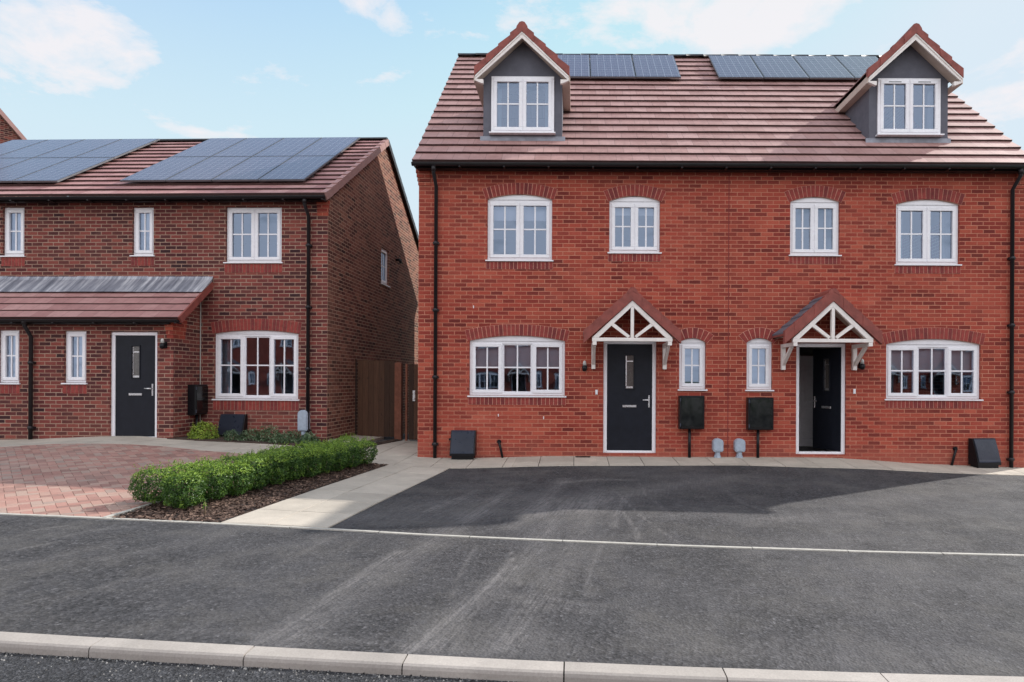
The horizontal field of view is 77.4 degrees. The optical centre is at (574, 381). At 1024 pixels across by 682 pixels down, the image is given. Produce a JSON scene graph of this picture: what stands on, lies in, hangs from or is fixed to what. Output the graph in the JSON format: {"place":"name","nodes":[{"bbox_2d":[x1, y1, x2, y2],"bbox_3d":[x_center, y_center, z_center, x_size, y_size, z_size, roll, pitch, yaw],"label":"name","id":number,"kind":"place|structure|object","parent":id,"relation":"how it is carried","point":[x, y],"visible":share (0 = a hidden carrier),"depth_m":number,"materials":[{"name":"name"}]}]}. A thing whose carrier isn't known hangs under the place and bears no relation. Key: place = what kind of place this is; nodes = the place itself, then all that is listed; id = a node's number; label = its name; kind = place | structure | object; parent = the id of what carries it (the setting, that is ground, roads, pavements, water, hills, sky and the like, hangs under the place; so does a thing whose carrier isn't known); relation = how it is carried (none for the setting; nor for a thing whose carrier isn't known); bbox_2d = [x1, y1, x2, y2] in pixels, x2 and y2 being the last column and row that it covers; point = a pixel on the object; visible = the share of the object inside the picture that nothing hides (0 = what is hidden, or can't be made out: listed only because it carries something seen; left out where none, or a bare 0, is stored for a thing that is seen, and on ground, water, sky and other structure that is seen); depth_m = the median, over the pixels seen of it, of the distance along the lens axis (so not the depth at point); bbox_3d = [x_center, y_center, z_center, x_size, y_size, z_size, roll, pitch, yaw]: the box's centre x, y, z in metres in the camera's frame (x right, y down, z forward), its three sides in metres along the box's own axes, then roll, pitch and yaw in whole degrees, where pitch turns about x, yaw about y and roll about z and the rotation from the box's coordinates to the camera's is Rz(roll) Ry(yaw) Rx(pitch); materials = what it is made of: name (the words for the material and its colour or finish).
{"place":"outdoors","nodes":[
{"label":"outdoors","id":0,"kind":"place"},
{"bbox_2d":[0,444,253,516],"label":"block drive","id":1,"kind":"structure","parent":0,"point":[92,480],"depth_m":8.51,"materials":[{"name":"red brick"}]},
{"bbox_2d":[0,652,564,681],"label":"road","id":2,"kind":"structure","parent":0,"point":[14,669],"depth_m":3.53,"materials":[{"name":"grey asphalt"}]},
{"bbox_2d":[0,631,1023,681],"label":"kerb","id":3,"kind":"structure","parent":2,"relation":"on","point":[304,659],"depth_m":3.63,"materials":[{"name":"concrete"}]},
{"bbox_2d":[0,434,1023,676],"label":"driveway","id":4,"kind":"structure","parent":0,"point":[562,601],"depth_m":5.17,"materials":[{"name":"grey asphalt"}]},
{"bbox_2d":[104,485,209,516],"bbox_3d":[-4.738,1.357,8.679,0.072,0.136,4.397,0,0,1],"label":"bed edging","id":5,"kind":"object","parent":4,"relation":"on","point":[123,512],"visible":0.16,"depth_m":6.78,"materials":[{"name":"concrete"}]},
{"bbox_2d":[0,137,418,441],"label":"terraced house","id":6,"kind":"structure","parent":4,"relation":"on","point":[260,282],"depth_m":12.99,"materials":[{"name":"brown brick"}]},
{"bbox_2d":[0,330,20,383],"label":"window","id":7,"kind":"structure","parent":6,"relation":"in","point":[9,338],"depth_m":12.32,"materials":[{"name":"white plastic"}]},
{"bbox_2d":[0,208,25,256],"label":"window","id":8,"kind":"structure","parent":6,"relation":"in","point":[14,217],"depth_m":13.17,"materials":[{"name":"white plastic"}]},
{"bbox_2d":[61,331,87,383],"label":"window","id":9,"kind":"structure","parent":6,"relation":"in","point":[75,340],"depth_m":12.28,"materials":[{"name":"white plastic"}]},
{"bbox_2d":[115,336,154,435],"bbox_3d":[-8.468,0.093,12.244,0.786,1.942,0.110,0,0,2],"label":"front door","id":10,"kind":"structure","parent":6,"relation":"in","point":[135,355],"depth_m":12.25,"materials":[{"name":"black plastic"}]},
{"bbox_2d":[129,208,154,256],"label":"window","id":11,"kind":"structure","parent":6,"relation":"in","point":[143,217],"depth_m":13.08,"materials":[{"name":"white plastic"}]},
{"bbox_2d":[188,384,207,434],"bbox_3d":[-7.578,0.631,12.810,0.174,1.123,0.440,0,0,2],"label":"electricity meter box","id":12,"kind":"object","parent":6,"relation":"attached to","point":[197,399],"visible":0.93,"depth_m":12.67,"materials":[{"name":"black plastic"}]},
{"bbox_2d":[196,386,207,412],"bbox_3d":[-7.497,0.366,12.808,0.015,0.533,0.380,0,0,2],"label":"cabinet door","id":13,"kind":"structure","parent":12,"relation":"in","point":[202,391],"depth_m":12.79,"materials":[{"name":"black plastic"}]},
{"bbox_2d":[223,208,282,262],"bbox_3d":[-6.541,-2.976,12.991,1.220,1.151,0.150,0,0,2],"label":"window","id":14,"kind":"structure","parent":6,"relation":"in","point":[255,213],"depth_m":12.99,"materials":[{"name":"white plastic"}]},
{"bbox_2d":[212,331,299,400],"bbox_3d":[-6.487,-0.284,13.054,1.804,1.499,0.280,0,0,2],"label":"window","id":15,"kind":"structure","parent":6,"relation":"in","point":[224,365],"depth_m":13.00,"materials":[{"name":"white plastic"}]},
{"bbox_2d":[381,248,390,287],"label":"window","id":16,"kind":"structure","parent":6,"relation":"in","point":[384,275],"depth_m":16.61,"materials":[{"name":"white plastic"}]},
{"bbox_2d":[167,434,325,445],"bbox_3d":[-6.382,1.194,12.535,2.689,0.215,0.990,0,0,0],"label":"planting bed","id":17,"kind":"object","parent":4,"relation":"on","point":[220,439],"visible":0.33,"depth_m":12.12,"materials":[{"name":"soil"}]},
{"bbox_2d":[187,420,218,438],"bbox_3d":[-7.234,0.956,12.344,0.625,0.401,0.521,0,0,0],"label":"shrub","id":18,"kind":"object","parent":17,"relation":"on","point":[198,431],"visible":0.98,"depth_m":12.26,"materials":[{"name":"green plant"}]},
{"bbox_2d":[223,429,241,440],"bbox_3d":[-6.582,1.042,12.206,0.328,0.248,0.286,0,0,24],"label":"bedding plant","id":19,"kind":"object","parent":17,"relation":"on","point":[234,433],"visible":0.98,"depth_m":12.17,"materials":[{"name":"green plant"}]},
{"bbox_2d":[218,414,247,436],"bbox_3d":[-6.936,0.923,12.835,0.545,0.505,0.248,0,0,-2],"label":"gas meter box","id":20,"kind":"object","parent":17,"relation":"on","point":[235,422],"visible":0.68,"depth_m":12.78,"materials":[{"name":"black plastic"}]},
{"bbox_2d":[239,428,259,440],"bbox_3d":[-6.314,1.040,12.346,0.466,0.277,0.396,0,0,0],"label":"bedding plant","id":21,"kind":"object","parent":17,"relation":"on","point":[244,435],"visible":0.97,"depth_m":12.30,"materials":[{"name":"green plant"}]},
{"bbox_2d":[255,424,280,441],"bbox_3d":[-5.963,1.020,12.396,0.572,0.374,0.483,0,0,0],"label":"bedding plant","id":22,"kind":"object","parent":17,"relation":"on","point":[263,433],"visible":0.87,"depth_m":12.35,"materials":[{"name":"green plant"}]},
{"bbox_2d":[269,434,287,443],"bbox_3d":[-5.660,1.106,12.146,0.351,0.199,0.295,0,0,-25],"label":"bedding plant","id":23,"kind":"object","parent":17,"relation":"on","point":[278,439],"visible":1,"depth_m":12.11,"materials":[{"name":"green plant"}]},
{"bbox_2d":[280,430,300,442],"bbox_3d":[-5.533,1.079,12.397,0.486,0.263,0.394,0,0,0],"label":"bedding plant","id":24,"kind":"object","parent":17,"relation":"on","point":[293,437],"visible":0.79,"depth_m":12.34,"materials":[{"name":"green plant"}]},
{"bbox_2d":[298,410,309,435],"bbox_3d":[-5.478,0.913,12.847,0.200,0.660,0.133,0,0,2],"label":"pipe cover","id":25,"kind":"object","parent":17,"relation":"on","point":[302,421],"visible":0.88,"depth_m":12.78,"materials":[{"name":"grey plastic"}]},
{"bbox_2d":[295,431,319,443],"bbox_3d":[-5.169,1.107,12.347,0.457,0.290,0.384,0,0,0],"label":"bedding plant","id":26,"kind":"object","parent":17,"relation":"on","point":[306,437],"visible":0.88,"depth_m":12.28,"materials":[{"name":"green plant"}]},
{"bbox_2d":[112,462,387,522],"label":"bark mulch","id":27,"kind":"object","parent":4,"relation":"on","point":[244,496],"visible":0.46,"depth_m":7.39,"materials":[{"name":"brown wood"}]},
{"bbox_2d":[202,498,208,515],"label":"plant stem","id":28,"kind":"object","parent":27,"relation":"on","point":[204,503],"visible":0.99,"depth_m":6.74,"materials":[{"name":"green plant"}]},
{"bbox_2d":[127,434,377,508],"bbox_3d":[-4.101,1.136,8.794,0.901,0.562,4.097,0,0,12],"label":"hedge","id":29,"kind":"object","parent":27,"relation":"on","point":[313,459],"visible":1,"depth_m":7.87,"materials":[{"name":"green plant"}]},
{"bbox_2d":[357,439,401,447],"bbox_3d":[-4.111,1.339,13.427,0.192,0.122,1.800,0,0,9],"label":"soil strip","id":30,"kind":"object","parent":4,"relation":"on","point":[385,442],"visible":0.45,"depth_m":13.61,"materials":[{"name":"brown soil"}]},
{"bbox_2d":[0,513,1023,556],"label":"edging","id":31,"kind":"object","parent":4,"relation":"on","point":[579,541],"visible":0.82,"depth_m":6.20,"materials":[{"name":"concrete"}]},
{"bbox_2d":[411,21,1023,467],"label":"semi detached house","id":32,"kind":"structure","parent":4,"relation":"on","point":[619,255],"depth_m":11.90,"materials":[{"name":"red brick"}]},
{"bbox_2d":[467,336,565,396],"bbox_3d":[-1.071,-0.275,11.970,1.851,1.150,0.210,0,0,0],"label":"window","id":33,"kind":"structure","parent":32,"relation":"in","point":[502,352],"depth_m":11.95,"materials":[{"name":"white plastic"}]},
{"bbox_2d":[485,195,553,261],"bbox_3d":[-1.023,-2.872,11.970,1.276,1.257,0.210,0,0,0],"label":"window","id":34,"kind":"structure","parent":32,"relation":"in","point":[518,208],"depth_m":11.94,"materials":[{"name":"white plastic"}]},
{"bbox_2d":[607,344,651,449],"bbox_3d":[1.040,0.303,11.950,0.846,1.996,0.110,0,0,0],"label":"front door","id":35,"kind":"structure","parent":32,"relation":"in","point":[629,366],"depth_m":11.96,"materials":[{"name":"black plastic"}]},
{"bbox_2d":[608,197,661,253],"bbox_3d":[1.132,-2.928,11.970,1.012,1.081,0.210,0,0,0],"label":"window","id":36,"kind":"structure","parent":32,"relation":"in","point":[633,207],"depth_m":11.93,"materials":[{"name":"white plastic"}]},
{"bbox_2d":[678,338,707,390],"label":"window","id":37,"kind":"structure","parent":32,"relation":"in","point":[691,351],"depth_m":11.94,"materials":[{"name":"white plastic"}]},
{"bbox_2d":[745,338,773,390],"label":"window","id":38,"kind":"structure","parent":32,"relation":"in","point":[759,350],"depth_m":11.95,"materials":[{"name":"white plastic"}]},
{"bbox_2d":[799,356,812,446],"bbox_3d":[4.878,0.442,13.635,0.800,1.980,0.100,0,0,0],"label":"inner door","id":39,"kind":"structure","parent":32,"relation":"in","point":[805,362],"depth_m":13.65,"materials":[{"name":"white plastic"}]},
{"bbox_2d":[788,197,841,255],"bbox_3d":[4.510,-2.860,12.005,0.988,1.185,0.280,0,0,0],"label":"window","id":40,"kind":"structure","parent":32,"relation":"in","point":[813,204],"depth_m":11.93,"materials":[{"name":"white plastic"}]},
{"bbox_2d":[812,347,840,451],"bbox_3d":[4.889,0.345,12.332,0.110,1.964,0.790,0,0,-18],"label":"front door","id":41,"kind":"structure","parent":32,"relation":"in","point":[826,400],"depth_m":12.33,"materials":[{"name":"black plastic"}]},
{"bbox_2d":[894,200,961,265],"bbox_3d":[6.626,-2.748,12.005,1.252,1.313,0.280,0,0,0],"label":"window","id":42,"kind":"structure","parent":32,"relation":"in","point":[948,211],"depth_m":11.94,"materials":[{"name":"white plastic"}]},
{"bbox_2d":[884,339,983,400],"bbox_3d":[6.734,-0.211,11.970,1.835,1.150,0.210,0,0,0],"label":"window","id":43,"kind":"structure","parent":32,"relation":"in","point":[915,357],"depth_m":11.95,"materials":[{"name":"white plastic"}]},
{"bbox_2d":[0,435,1023,527],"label":"footpath","id":44,"kind":"structure","parent":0,"point":[333,504],"depth_m":11.11,"materials":[{"name":"beige concrete"}]},
{"bbox_2d":[355,359,356,433],"bbox_3d":[-4.984,0.455,14.430,0.055,1.940,0.055,0,0,0],"label":"gate post","id":45,"kind":"object","parent":44,"relation":"on","point":[355,394],"visible":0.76,"depth_m":14.40,"materials":[{"name":"brown wood"}]},
{"bbox_2d":[357,360,394,436],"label":"side gate","id":46,"kind":"structure","parent":45,"relation":"attached to","point":[376,390],"depth_m":14.45,"materials":[{"name":"brown wood"}]},
{"bbox_2d":[394,362,402,439],"bbox_3d":[-3.974,0.520,14.370,0.150,1.900,0.150,0,0,0],"label":"gate post","id":47,"kind":"object","parent":44,"relation":"on","point":[398,413],"visible":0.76,"depth_m":14.29,"materials":[{"name":"brown wood"}]},
{"bbox_2d":[405,363,407,440],"bbox_3d":[-3.780,0.541,14.300,0.045,1.880,0.045,0,0,0],"label":"gate post","id":48,"kind":"object","parent":44,"relation":"on","point":[406,401],"visible":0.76,"depth_m":14.28,"materials":[{"name":"brown wood"}]},
{"bbox_2d":[409,364,417,439],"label":"side gate","id":49,"kind":"structure","parent":48,"relation":"attached to","point":[413,401],"depth_m":14.30,"materials":[{"name":"brown wood"}]},
{"bbox_2d":[449,430,476,458],"bbox_3d":[-2.084,1.177,11.773,0.505,0.525,0.248,0,0,0],"label":"gas meter box","id":50,"kind":"object","parent":44,"relation":"on","point":[463,444],"visible":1,"depth_m":11.70,"materials":[{"name":"black plastic"}]},
{"bbox_2d":[497,440,503,457],"bbox_3d":[-1.386,1.265,11.864,0.138,0.345,0.075,0,0,36],"label":"pipe stub","id":51,"kind":"object","parent":44,"relation":"on","point":[499,444],"visible":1,"depth_m":11.84,"materials":[{"name":"black plastic"}]},
{"bbox_2d":[678,396,704,457],"bbox_3d":[2.178,0.861,11.811,0.462,1.179,0.174,0,0,0],"label":"electricity meter box","id":52,"kind":"object","parent":44,"relation":"on","point":[691,412],"visible":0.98,"depth_m":11.73,"materials":[{"name":"black plastic"}]},
{"bbox_2d":[681,397,702,426],"bbox_3d":[2.179,0.575,11.732,0.402,0.546,0.015,0,0,0],"label":"cabinet door","id":53,"kind":"structure","parent":52,"relation":"in","point":[691,407],"depth_m":11.73,"materials":[{"name":"black plastic"}]},
{"bbox_2d":[712,438,723,457],"bbox_3d":[2.673,1.258,11.832,0.190,0.380,0.133,0,0,0],"label":"pipe cover","id":54,"kind":"object","parent":44,"relation":"on","point":[717,446],"visible":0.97,"depth_m":11.77,"materials":[{"name":"grey plastic"}]},
{"bbox_2d":[734,438,744,457],"bbox_3d":[3.079,1.260,11.832,0.190,0.380,0.133,0,0,0],"label":"pipe cover","id":55,"kind":"object","parent":44,"relation":"on","point":[739,446],"visible":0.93,"depth_m":11.77,"materials":[{"name":"grey plastic"}]},
{"bbox_2d":[746,397,773,457],"bbox_3d":[3.453,0.881,11.811,0.470,1.153,0.174,0,0,0],"label":"electricity meter box","id":56,"kind":"object","parent":44,"relation":"on","point":[759,413],"visible":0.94,"depth_m":11.73,"materials":[{"name":"black plastic"}]},
{"bbox_2d":[750,399,771,427],"bbox_3d":[3.455,0.599,11.732,0.410,0.530,0.015,0,0,0],"label":"cabinet door","id":57,"kind":"structure","parent":56,"relation":"in","point":[760,409],"depth_m":11.73,"materials":[{"name":"black plastic"}]},
{"bbox_2d":[950,447,957,465],"bbox_3d":[7.098,1.408,11.862,0.158,0.365,0.074,0,0,-24],"label":"pipe stub","id":58,"kind":"object","parent":44,"relation":"on","point":[955,449],"visible":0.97,"depth_m":11.84,"materials":[{"name":"black plastic"}]},
{"bbox_2d":[968,438,1000,467],"bbox_3d":[7.638,1.335,11.778,0.525,0.545,0.248,0,0,-9],"label":"gas meter box","id":59,"kind":"object","parent":44,"relation":"on","point":[983,452],"visible":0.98,"depth_m":11.71,"materials":[{"name":"black plastic"}]},
{"bbox_2d":[0,0,1023,234],"label":"sky","id":60,"kind":"structure","parent":0,"point":[70,69],"materials":[{"name":"blue"}]},
{"bbox_2d":[51,634,978,680],"bbox_3d":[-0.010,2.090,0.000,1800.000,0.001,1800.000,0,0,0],"label":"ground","id":61,"kind":"structure","parent":0,"point":[564,668],"depth_m":4.56,"materials":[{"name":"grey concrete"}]},
{"bbox_2d":[0,108,26,196],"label":"brick house","id":62,"kind":"structure","parent":61,"relation":"on","point":[9,130],"depth_m":23.72,"materials":[{"name":"red brick"}]}
]}

